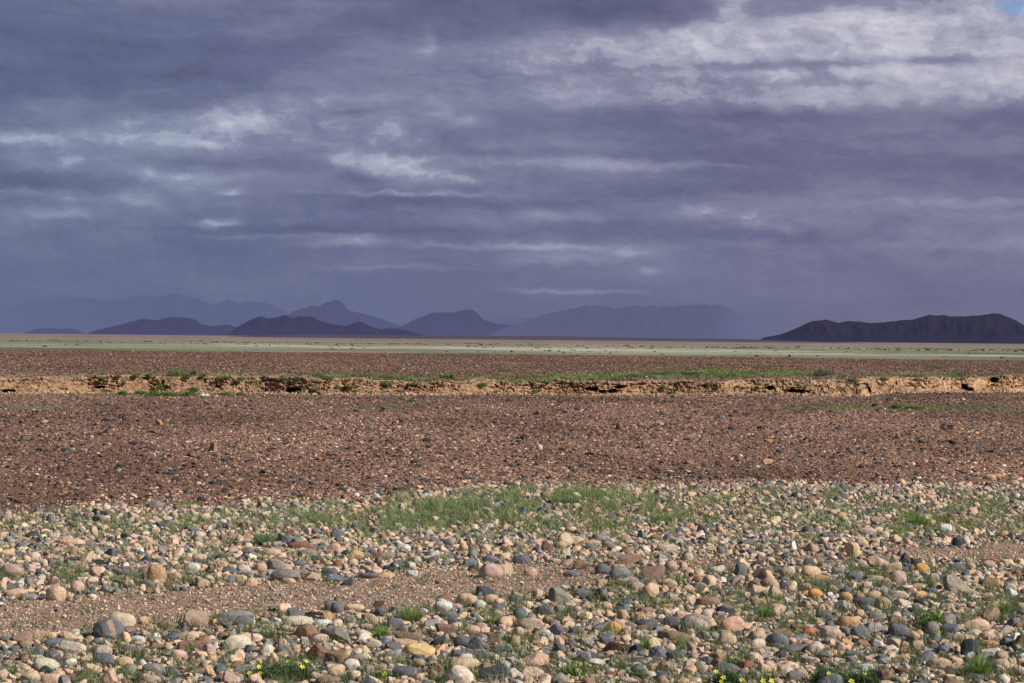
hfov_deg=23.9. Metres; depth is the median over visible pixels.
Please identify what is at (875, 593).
cobble
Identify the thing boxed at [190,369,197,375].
green shrub
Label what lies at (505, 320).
mountain range
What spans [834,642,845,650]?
cobble
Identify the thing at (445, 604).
boulder
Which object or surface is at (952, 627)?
boulder
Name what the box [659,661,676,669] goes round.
boulder
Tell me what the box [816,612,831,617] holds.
cobble
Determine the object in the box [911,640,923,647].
cobble
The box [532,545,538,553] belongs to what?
cobble
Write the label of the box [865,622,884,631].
boulder
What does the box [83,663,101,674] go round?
boulder
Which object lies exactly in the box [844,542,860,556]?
cobble
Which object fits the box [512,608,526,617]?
cobble
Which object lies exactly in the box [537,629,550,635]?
cobble
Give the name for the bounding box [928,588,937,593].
cobble
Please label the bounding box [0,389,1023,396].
clods
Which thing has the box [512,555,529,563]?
boulder
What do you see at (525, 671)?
boulder
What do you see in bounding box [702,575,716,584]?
cobble
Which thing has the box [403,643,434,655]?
boulder
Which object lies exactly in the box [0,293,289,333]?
mountain range
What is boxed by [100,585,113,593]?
cobble
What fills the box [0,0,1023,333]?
sky
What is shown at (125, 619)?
boulder
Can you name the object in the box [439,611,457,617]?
boulder
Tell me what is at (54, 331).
mountain range
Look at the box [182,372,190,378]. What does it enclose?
green shrub
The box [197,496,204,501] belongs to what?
cobble
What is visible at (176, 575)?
cobble
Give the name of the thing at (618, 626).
cobble
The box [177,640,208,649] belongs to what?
boulder
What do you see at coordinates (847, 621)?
boulder
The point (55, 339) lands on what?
scrub
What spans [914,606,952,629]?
leafy weed
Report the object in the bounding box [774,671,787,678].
boulder
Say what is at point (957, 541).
cobble
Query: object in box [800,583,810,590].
cobble
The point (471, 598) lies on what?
boulder
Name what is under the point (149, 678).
boulder
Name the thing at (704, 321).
mountain range
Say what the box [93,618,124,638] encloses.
boulder
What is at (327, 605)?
cobble
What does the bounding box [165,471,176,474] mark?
boulder
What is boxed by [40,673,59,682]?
boulder
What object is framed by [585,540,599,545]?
cobble
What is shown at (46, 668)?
cobble
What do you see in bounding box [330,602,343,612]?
cobble
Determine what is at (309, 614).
boulder
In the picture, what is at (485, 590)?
boulder
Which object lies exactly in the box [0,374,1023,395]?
earth bank
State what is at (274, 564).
boulder
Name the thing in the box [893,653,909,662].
cobble
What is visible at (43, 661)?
boulder
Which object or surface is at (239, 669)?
boulder
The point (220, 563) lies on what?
cobble
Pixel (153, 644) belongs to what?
boulder
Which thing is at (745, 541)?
boulder
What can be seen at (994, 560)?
boulder
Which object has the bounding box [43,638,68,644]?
boulder
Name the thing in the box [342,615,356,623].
cobble
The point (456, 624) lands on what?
cobble
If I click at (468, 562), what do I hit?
cobble
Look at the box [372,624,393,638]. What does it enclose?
grass tuft
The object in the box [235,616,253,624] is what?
boulder
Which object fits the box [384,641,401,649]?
cobble
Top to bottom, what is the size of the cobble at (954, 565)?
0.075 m
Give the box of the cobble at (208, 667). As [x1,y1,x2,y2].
[205,665,215,675]
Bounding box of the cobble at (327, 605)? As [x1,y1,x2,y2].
[324,600,334,609]
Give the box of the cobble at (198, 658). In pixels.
[193,656,204,662]
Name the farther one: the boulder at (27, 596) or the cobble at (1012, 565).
the cobble at (1012, 565)
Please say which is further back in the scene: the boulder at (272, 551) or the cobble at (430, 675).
the boulder at (272, 551)
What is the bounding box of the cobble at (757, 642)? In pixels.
[750,638,764,647]
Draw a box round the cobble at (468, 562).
[463,558,476,565]
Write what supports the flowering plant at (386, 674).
on the ground at (278, 345)
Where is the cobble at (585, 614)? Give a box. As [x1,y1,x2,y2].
[579,611,592,619]
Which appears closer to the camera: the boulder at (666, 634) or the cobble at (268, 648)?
the cobble at (268, 648)
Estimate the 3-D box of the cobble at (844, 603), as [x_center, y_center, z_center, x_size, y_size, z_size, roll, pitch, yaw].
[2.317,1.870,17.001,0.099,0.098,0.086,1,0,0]
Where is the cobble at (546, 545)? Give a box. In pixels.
[541,541,552,550]
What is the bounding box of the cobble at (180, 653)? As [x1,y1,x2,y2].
[171,649,186,658]
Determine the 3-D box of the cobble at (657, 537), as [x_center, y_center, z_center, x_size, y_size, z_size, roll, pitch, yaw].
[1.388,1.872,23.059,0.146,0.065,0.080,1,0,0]
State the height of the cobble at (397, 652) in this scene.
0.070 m
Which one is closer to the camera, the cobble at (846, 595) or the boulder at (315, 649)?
the boulder at (315, 649)
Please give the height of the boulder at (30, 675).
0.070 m
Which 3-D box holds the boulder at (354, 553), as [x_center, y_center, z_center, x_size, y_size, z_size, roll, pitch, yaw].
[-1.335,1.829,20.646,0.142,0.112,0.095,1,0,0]
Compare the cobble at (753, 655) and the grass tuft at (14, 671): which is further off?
the cobble at (753, 655)
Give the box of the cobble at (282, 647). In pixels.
[275,644,291,652]
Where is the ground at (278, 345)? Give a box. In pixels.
[0,333,1023,682]
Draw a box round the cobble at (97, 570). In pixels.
[89,566,105,576]
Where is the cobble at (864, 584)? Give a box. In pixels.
[859,581,871,590]
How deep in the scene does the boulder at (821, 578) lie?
19.00 m
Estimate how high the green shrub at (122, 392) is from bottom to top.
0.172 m
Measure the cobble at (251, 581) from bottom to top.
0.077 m
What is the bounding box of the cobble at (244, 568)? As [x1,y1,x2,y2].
[236,564,250,571]
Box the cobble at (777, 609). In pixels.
[768,606,780,616]
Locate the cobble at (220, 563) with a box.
[216,560,227,566]
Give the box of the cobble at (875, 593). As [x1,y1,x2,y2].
[867,590,880,597]
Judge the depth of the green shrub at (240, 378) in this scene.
78.44 m
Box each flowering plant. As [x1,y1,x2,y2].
[233,659,327,680]
[372,671,392,678]
[708,668,744,682]
[758,675,776,682]
[807,665,849,682]
[843,668,880,682]
[887,676,901,682]
[933,629,948,638]
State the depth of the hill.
5067.25 m
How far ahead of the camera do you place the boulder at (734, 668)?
13.82 m
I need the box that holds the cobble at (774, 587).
[769,584,782,597]
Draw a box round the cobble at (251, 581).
[244,578,257,585]
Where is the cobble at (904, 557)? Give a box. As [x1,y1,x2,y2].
[899,552,910,563]
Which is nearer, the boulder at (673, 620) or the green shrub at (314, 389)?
the boulder at (673, 620)
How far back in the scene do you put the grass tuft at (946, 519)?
25.30 m
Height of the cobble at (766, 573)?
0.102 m
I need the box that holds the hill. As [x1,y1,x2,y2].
[759,313,1023,343]
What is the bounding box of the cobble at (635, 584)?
[629,581,643,589]
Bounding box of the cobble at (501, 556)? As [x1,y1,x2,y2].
[496,553,509,559]
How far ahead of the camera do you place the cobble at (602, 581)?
18.59 m
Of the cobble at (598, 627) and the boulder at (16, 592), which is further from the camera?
the boulder at (16, 592)
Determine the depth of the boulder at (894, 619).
16.13 m
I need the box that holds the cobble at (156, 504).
[147,500,163,508]
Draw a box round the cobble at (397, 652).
[384,649,400,658]
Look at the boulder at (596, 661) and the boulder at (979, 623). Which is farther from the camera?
the boulder at (979, 623)
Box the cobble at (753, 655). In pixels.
[747,652,761,659]
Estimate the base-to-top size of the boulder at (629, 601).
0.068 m
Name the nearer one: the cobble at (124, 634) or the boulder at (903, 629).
the cobble at (124, 634)
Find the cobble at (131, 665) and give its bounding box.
[122,663,136,674]
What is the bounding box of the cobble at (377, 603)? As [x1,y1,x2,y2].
[373,600,384,608]
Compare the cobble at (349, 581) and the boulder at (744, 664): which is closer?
the boulder at (744, 664)
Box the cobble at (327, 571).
[321,568,336,575]
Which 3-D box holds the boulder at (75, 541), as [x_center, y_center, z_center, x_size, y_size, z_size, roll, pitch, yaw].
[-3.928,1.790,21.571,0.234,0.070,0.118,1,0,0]
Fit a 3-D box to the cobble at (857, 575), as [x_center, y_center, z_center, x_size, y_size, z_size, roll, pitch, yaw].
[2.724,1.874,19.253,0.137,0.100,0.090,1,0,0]
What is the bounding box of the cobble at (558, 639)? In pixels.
[553,635,564,644]
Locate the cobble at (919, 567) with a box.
[914,563,928,571]
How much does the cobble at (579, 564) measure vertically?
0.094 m
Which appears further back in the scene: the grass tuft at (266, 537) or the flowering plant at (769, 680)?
the grass tuft at (266, 537)
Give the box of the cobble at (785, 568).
[778,567,794,575]
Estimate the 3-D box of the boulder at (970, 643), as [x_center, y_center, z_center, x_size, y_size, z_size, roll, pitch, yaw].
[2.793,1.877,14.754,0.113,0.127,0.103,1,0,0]
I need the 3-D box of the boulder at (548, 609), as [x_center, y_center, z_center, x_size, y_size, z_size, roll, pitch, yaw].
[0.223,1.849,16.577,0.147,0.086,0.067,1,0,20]
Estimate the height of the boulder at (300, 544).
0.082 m
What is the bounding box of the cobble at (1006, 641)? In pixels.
[1000,638,1012,645]
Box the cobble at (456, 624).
[451,622,462,629]
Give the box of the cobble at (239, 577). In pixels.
[233,574,246,581]
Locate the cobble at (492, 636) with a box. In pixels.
[487,632,498,643]
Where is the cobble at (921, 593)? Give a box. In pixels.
[914,591,926,597]
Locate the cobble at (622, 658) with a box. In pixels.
[620,654,635,661]
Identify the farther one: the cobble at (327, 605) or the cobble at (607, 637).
the cobble at (327, 605)
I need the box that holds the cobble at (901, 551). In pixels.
[896,548,909,555]
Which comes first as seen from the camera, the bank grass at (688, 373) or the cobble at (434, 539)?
the cobble at (434, 539)
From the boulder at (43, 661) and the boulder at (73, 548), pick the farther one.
the boulder at (73, 548)
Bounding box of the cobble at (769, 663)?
[763,660,776,669]
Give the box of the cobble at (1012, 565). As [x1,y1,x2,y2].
[1009,562,1022,568]
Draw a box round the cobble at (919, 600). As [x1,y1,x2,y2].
[913,597,928,604]
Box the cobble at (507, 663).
[498,660,510,668]
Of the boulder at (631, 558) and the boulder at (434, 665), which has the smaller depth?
the boulder at (434, 665)
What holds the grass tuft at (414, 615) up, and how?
on the ground at (278, 345)
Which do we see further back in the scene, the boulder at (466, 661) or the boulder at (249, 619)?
the boulder at (249, 619)
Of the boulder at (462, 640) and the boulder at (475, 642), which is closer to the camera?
the boulder at (475, 642)
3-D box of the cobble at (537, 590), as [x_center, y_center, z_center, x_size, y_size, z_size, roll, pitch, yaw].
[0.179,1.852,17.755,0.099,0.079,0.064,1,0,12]
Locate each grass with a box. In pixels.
[0,392,1017,413]
[0,478,1023,682]
[61,368,1023,391]
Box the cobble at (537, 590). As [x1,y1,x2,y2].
[531,588,542,596]
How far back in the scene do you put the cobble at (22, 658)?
13.97 m
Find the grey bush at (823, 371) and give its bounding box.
[811,364,837,375]
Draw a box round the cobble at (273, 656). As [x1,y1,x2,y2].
[268,652,278,664]
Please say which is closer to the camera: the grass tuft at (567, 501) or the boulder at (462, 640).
the boulder at (462, 640)
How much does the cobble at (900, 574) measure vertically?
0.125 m
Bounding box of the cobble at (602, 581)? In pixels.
[596,579,607,585]
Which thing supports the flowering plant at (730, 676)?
on the ground at (278, 345)
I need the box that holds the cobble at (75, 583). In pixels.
[70,580,83,591]
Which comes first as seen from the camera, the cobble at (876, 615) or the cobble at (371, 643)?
the cobble at (371, 643)
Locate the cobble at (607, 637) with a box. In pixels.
[599,634,613,642]
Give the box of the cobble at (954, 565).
[949,563,965,569]
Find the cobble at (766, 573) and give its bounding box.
[763,570,773,577]
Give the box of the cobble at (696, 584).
[693,582,706,588]
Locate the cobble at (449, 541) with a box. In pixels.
[443,538,453,546]
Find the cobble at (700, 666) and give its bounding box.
[694,661,706,672]
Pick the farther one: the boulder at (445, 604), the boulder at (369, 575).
the boulder at (369, 575)
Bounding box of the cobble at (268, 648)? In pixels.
[259,644,272,653]
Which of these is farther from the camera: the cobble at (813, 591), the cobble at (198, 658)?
the cobble at (813, 591)
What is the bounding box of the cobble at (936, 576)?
[927,573,938,583]
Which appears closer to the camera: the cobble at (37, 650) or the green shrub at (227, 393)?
the cobble at (37, 650)
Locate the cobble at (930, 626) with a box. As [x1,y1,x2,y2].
[923,621,938,634]
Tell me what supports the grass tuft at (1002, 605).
on the ground at (278, 345)
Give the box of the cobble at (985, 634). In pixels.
[980,631,995,639]
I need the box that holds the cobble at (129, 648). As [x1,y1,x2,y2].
[123,646,139,653]
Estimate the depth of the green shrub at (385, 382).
78.98 m
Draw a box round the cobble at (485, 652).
[475,651,491,659]
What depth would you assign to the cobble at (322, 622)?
15.82 m
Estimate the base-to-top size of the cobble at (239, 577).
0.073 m
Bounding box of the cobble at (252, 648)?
[244,644,256,652]
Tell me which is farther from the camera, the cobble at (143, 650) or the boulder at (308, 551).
the boulder at (308, 551)
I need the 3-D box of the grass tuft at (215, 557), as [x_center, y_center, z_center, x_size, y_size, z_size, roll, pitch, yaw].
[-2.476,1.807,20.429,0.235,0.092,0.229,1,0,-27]
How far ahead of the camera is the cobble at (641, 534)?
23.17 m
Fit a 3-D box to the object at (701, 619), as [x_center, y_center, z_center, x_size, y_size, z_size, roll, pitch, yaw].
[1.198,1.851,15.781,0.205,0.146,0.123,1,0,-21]
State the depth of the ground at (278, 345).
47.36 m
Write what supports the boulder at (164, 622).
on the ground at (278, 345)
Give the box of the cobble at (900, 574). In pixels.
[890,570,906,582]
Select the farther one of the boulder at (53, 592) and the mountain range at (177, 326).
the mountain range at (177, 326)
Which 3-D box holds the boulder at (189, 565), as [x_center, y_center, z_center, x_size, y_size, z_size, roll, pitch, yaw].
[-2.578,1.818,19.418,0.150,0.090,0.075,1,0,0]
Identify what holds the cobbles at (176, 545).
on the ground at (278, 345)
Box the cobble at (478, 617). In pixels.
[476,614,485,622]
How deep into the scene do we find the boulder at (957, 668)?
13.79 m
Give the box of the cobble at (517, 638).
[509,635,520,644]
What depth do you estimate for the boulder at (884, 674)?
13.45 m
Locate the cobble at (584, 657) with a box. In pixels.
[578,651,591,664]
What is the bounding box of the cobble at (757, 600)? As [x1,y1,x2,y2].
[750,598,766,605]
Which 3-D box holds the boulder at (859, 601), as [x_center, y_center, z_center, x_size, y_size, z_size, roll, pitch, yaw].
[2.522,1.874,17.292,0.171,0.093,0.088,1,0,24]
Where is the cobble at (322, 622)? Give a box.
[314,619,329,626]
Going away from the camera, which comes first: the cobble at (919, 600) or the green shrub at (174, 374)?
the cobble at (919, 600)
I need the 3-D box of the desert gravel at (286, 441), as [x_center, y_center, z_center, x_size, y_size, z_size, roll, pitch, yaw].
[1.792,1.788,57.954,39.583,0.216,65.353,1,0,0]
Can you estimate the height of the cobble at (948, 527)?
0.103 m
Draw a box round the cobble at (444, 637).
[434,633,449,645]
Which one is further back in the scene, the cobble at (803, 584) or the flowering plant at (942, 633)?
the cobble at (803, 584)
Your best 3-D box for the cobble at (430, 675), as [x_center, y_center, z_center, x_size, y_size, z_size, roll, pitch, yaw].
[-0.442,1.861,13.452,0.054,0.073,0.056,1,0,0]
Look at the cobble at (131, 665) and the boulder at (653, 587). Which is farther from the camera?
the boulder at (653, 587)
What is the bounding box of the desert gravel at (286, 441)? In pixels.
[0,392,1023,506]
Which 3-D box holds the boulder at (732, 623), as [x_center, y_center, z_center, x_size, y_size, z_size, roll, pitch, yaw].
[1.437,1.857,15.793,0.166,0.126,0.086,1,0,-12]
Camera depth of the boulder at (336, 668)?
13.59 m
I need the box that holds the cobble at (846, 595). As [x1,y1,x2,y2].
[839,592,852,600]
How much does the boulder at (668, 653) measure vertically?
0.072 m
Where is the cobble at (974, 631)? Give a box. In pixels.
[965,629,977,635]
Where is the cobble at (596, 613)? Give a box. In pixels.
[591,610,603,617]
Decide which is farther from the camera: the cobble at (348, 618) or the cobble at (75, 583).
the cobble at (75, 583)
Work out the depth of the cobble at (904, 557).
20.69 m
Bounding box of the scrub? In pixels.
[7,338,1023,357]
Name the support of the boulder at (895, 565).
on the ground at (278, 345)
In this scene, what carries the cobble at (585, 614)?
on the ground at (278, 345)
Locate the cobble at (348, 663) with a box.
[343,658,359,669]
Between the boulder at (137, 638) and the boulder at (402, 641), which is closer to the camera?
the boulder at (402, 641)
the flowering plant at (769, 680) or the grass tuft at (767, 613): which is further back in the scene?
the grass tuft at (767, 613)
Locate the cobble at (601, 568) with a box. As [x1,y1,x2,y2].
[594,563,610,573]
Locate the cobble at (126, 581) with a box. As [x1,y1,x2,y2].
[122,579,135,586]
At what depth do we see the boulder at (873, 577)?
19.08 m
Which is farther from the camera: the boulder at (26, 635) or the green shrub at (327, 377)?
the green shrub at (327, 377)
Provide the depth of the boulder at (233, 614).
15.94 m
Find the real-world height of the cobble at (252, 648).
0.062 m
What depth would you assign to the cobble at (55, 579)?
18.16 m
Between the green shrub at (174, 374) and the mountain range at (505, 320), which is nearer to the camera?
the green shrub at (174, 374)
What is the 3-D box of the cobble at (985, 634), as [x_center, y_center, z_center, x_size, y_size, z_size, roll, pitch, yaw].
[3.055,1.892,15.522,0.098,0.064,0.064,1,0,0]
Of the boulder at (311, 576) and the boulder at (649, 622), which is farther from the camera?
the boulder at (311, 576)
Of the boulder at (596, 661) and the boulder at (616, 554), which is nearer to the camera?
the boulder at (596, 661)
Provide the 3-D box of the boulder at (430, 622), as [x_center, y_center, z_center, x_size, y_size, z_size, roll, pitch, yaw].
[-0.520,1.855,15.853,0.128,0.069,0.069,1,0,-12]
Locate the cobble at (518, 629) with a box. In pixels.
[512,627,523,636]
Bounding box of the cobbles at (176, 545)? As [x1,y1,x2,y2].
[0,415,1023,682]
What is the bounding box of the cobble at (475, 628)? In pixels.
[463,625,479,632]
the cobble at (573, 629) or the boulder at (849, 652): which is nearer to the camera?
the boulder at (849, 652)
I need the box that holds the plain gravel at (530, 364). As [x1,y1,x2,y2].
[0,349,1023,383]
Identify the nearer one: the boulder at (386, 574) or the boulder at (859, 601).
the boulder at (859, 601)
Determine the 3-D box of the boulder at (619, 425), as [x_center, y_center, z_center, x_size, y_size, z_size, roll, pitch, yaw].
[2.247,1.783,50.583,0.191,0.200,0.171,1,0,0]
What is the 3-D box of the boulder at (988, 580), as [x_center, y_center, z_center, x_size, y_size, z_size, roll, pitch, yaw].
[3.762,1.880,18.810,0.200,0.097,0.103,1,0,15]
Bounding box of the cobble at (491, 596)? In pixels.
[483,594,497,602]
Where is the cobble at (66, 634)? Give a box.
[62,630,75,638]
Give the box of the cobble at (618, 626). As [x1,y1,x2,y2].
[606,621,621,631]
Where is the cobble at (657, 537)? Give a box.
[650,534,662,539]
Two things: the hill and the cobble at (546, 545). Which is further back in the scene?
the hill
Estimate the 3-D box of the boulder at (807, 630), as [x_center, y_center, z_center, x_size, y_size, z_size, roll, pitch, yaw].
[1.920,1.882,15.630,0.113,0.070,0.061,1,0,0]
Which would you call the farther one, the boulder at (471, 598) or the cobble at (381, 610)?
the boulder at (471, 598)
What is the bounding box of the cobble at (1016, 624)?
[1012,621,1023,627]
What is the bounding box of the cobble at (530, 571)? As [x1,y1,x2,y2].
[523,567,536,575]
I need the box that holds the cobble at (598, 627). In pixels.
[592,625,604,629]
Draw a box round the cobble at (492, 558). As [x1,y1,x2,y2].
[482,555,497,562]
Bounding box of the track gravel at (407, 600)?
[0,475,1023,682]
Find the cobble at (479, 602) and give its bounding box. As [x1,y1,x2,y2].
[474,600,484,607]
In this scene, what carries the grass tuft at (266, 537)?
on the ground at (278, 345)
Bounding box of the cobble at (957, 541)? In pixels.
[952,537,962,545]
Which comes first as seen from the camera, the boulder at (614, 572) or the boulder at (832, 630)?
the boulder at (832, 630)
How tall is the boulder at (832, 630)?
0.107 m
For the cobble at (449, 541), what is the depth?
21.96 m
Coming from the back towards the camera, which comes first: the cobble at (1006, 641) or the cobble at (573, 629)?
the cobble at (573, 629)
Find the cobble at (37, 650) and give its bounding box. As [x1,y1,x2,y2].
[33,646,43,654]
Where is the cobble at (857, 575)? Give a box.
[846,571,861,580]
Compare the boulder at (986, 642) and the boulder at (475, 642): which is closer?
the boulder at (475, 642)
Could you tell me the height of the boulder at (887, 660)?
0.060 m
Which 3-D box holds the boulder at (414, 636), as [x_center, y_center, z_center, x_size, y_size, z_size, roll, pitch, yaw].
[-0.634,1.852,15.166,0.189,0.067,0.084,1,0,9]
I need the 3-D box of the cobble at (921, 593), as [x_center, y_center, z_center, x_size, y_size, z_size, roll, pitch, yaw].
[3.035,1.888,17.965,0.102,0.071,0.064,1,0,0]
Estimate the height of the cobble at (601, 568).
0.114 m
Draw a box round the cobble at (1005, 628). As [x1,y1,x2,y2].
[997,625,1011,632]
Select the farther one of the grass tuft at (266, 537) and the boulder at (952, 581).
the grass tuft at (266, 537)
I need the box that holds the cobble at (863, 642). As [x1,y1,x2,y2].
[857,639,869,645]
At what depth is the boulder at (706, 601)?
17.29 m
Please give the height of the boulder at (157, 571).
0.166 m
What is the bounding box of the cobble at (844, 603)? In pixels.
[834,600,846,611]
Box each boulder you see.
[0,563,22,576]
[6,588,27,595]
[12,631,32,642]
[20,593,37,599]
[21,671,40,680]
[32,630,56,641]
[34,657,57,670]
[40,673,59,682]
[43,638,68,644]
[43,650,62,658]
[46,585,65,600]
[50,574,67,579]
[58,538,84,544]
[60,640,86,653]
[66,546,84,551]
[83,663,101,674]
[92,653,113,664]
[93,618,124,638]
[99,667,117,682]
[108,611,135,625]
[115,656,133,666]
[131,636,144,641]
[143,675,160,682]
[146,564,166,579]
[148,642,163,648]
[157,620,176,629]
[163,581,179,586]
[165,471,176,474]
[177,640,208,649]
[178,631,198,639]
[182,562,199,570]
[183,609,208,626]
[209,442,217,451]
[214,610,252,623]
[223,634,251,650]
[234,664,255,674]
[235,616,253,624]
[262,548,279,555]
[266,558,284,569]
[270,568,299,580]
[282,616,312,625]
[288,541,314,548]
[294,623,317,638]
[298,548,316,556]
[302,572,320,579]
[305,612,323,617]
[307,643,327,659]
[309,634,328,642]
[314,611,335,618]
[314,676,341,682]
[322,626,350,640]
[324,649,346,662]
[325,575,344,581]
[327,664,344,674]
[344,604,364,609]
[347,549,363,558]
[358,573,376,578]
[367,550,392,559]
[377,572,394,577]
[387,618,402,625]
[389,606,406,612]
[392,638,418,645]
[392,666,421,676]
[396,631,423,640]
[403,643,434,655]
[423,619,441,626]
[425,663,442,671]
[434,601,452,609]
[435,623,454,632]
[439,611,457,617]
[448,657,479,669]
[454,635,469,647]
[456,593,476,603]
[468,636,488,649]
[475,586,494,594]
[478,663,508,678]
[479,563,502,577]
[491,644,512,651]
[498,563,512,574]
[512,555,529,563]
[517,617,543,627]
[520,667,543,677]
[522,652,548,665]
[535,605,554,614]
[548,586,570,602]
[557,532,584,547]
[563,571,579,576]
[574,588,591,595]
[588,658,605,664]
[593,588,607,600]
[603,642,629,651]
[607,551,624,557]
[609,566,630,578]
[614,574,638,585]
[615,422,623,428]
[615,554,641,564]
[617,599,634,605]
[619,676,638,682]
[635,619,658,626]
[641,582,658,595]
[642,566,663,580]
[647,637,661,646]
[649,645,666,659]
[656,544,676,551]
[657,630,690,641]
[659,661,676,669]
[663,616,680,625]
[666,650,683,659]
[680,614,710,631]
[695,597,719,605]
[707,565,723,572]
[717,632,736,645]
[718,663,739,672]
[720,616,744,631]
[737,538,754,543]
[737,660,754,668]
[747,584,768,592]
[753,568,772,579]
[757,662,770,671]
[761,459,772,462]
[765,632,788,644]
[770,628,791,636]
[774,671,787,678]
[783,644,807,651]
[801,566,820,575]
[801,655,819,663]
[802,627,816,633]
[811,575,828,582]
[819,625,841,637]
[836,616,859,627]
[845,650,863,656]
[850,625,870,637]
[853,597,875,607]
[855,663,872,671]
[858,527,875,533]
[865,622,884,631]
[867,556,888,565]
[867,576,882,581]
[872,670,892,680]
[877,657,892,663]
[884,562,901,570]
[888,623,909,636]
[890,591,908,598]
[890,615,912,625]
[913,650,933,661]
[926,657,951,668]
[939,623,958,633]
[943,572,971,591]
[944,665,971,675]
[952,634,974,639]
[960,639,978,655]
[964,618,989,629]
[979,607,999,621]
[981,640,998,645]
[982,558,1000,561]
[982,577,1003,586]
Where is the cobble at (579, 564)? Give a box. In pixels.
[573,560,586,569]
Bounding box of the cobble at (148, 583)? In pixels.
[139,579,152,585]
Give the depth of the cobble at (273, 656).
13.96 m
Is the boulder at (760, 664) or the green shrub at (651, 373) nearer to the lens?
the boulder at (760, 664)
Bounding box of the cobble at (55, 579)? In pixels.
[48,576,58,584]
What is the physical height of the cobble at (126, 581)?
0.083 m
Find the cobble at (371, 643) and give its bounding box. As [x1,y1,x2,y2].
[366,639,381,647]
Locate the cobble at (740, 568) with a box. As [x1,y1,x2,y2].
[734,562,746,575]
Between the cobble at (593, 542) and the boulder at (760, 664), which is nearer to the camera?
the boulder at (760, 664)
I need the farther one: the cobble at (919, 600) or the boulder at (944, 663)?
the cobble at (919, 600)
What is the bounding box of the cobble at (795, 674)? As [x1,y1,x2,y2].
[785,670,801,680]
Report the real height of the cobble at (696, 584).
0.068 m
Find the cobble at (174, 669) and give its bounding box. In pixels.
[167,668,179,676]
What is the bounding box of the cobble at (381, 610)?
[375,607,385,615]
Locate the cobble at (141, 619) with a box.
[138,616,150,623]
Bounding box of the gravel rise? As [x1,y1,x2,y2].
[231,334,850,342]
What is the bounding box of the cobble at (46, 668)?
[39,665,53,673]
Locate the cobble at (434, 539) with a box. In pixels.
[429,536,440,541]
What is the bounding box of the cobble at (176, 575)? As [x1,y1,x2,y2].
[168,572,181,579]
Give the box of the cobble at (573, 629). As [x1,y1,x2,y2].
[568,626,583,633]
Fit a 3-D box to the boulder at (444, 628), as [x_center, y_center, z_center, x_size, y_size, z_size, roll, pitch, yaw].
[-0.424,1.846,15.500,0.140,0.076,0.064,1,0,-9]
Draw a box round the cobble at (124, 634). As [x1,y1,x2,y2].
[119,631,130,642]
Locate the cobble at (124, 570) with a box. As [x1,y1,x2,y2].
[116,567,128,575]
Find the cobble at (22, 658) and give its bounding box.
[18,653,28,662]
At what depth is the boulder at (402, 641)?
14.82 m
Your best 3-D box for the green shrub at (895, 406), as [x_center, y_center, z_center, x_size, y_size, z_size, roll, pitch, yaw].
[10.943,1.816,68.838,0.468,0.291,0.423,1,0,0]
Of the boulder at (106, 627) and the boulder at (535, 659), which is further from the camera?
the boulder at (106, 627)
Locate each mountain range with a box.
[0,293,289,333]
[26,328,84,333]
[88,317,236,335]
[227,315,419,335]
[289,299,400,328]
[397,309,509,335]
[488,317,534,325]
[489,304,781,339]
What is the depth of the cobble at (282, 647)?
14.51 m
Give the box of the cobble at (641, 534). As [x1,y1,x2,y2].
[637,529,645,537]
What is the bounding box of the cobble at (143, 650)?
[140,648,149,658]
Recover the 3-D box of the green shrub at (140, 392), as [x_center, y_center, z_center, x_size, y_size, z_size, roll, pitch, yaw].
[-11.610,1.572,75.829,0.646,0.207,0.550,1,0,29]
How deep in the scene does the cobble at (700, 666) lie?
13.83 m
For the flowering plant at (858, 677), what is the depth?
13.32 m
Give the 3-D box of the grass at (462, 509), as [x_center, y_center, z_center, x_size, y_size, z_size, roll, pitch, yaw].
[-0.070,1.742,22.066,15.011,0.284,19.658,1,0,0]
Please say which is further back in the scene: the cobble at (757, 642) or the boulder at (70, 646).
the cobble at (757, 642)
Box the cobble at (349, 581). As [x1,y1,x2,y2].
[342,576,353,585]
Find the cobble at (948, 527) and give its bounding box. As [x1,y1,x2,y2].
[937,524,952,530]
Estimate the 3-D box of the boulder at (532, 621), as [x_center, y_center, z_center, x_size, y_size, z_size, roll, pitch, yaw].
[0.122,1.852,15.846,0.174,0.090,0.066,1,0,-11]
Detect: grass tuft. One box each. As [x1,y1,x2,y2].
[6,667,21,674]
[208,552,230,559]
[248,526,278,545]
[257,626,277,637]
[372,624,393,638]
[393,603,425,622]
[416,511,432,518]
[482,614,497,624]
[490,503,513,513]
[554,661,589,675]
[557,495,579,503]
[638,640,653,649]
[723,655,742,664]
[754,605,774,617]
[906,510,930,524]
[937,516,951,522]
[957,653,1003,677]
[986,601,1016,612]
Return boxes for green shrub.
[117,390,128,394]
[131,388,149,394]
[146,388,163,395]
[159,390,184,395]
[164,366,183,376]
[179,389,198,395]
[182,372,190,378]
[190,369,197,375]
[216,375,231,378]
[217,391,232,394]
[236,376,244,380]
[308,387,319,390]
[322,375,334,379]
[379,380,392,385]
[446,373,455,379]
[477,382,488,386]
[640,370,655,375]
[739,370,754,374]
[888,400,903,408]
[902,402,926,408]
[908,378,924,381]
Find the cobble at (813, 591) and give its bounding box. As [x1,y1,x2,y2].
[808,588,822,596]
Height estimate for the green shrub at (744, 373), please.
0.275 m
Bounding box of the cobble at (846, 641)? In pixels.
[840,638,853,644]
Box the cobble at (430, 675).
[428,669,436,679]
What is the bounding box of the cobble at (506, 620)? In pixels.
[498,616,512,625]
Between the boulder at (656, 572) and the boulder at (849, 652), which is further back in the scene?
the boulder at (656, 572)
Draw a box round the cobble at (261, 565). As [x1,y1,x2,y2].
[255,562,266,571]
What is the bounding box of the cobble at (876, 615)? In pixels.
[869,611,882,620]
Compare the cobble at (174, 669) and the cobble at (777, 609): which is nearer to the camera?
the cobble at (174, 669)
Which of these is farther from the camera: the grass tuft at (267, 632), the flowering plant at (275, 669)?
the grass tuft at (267, 632)

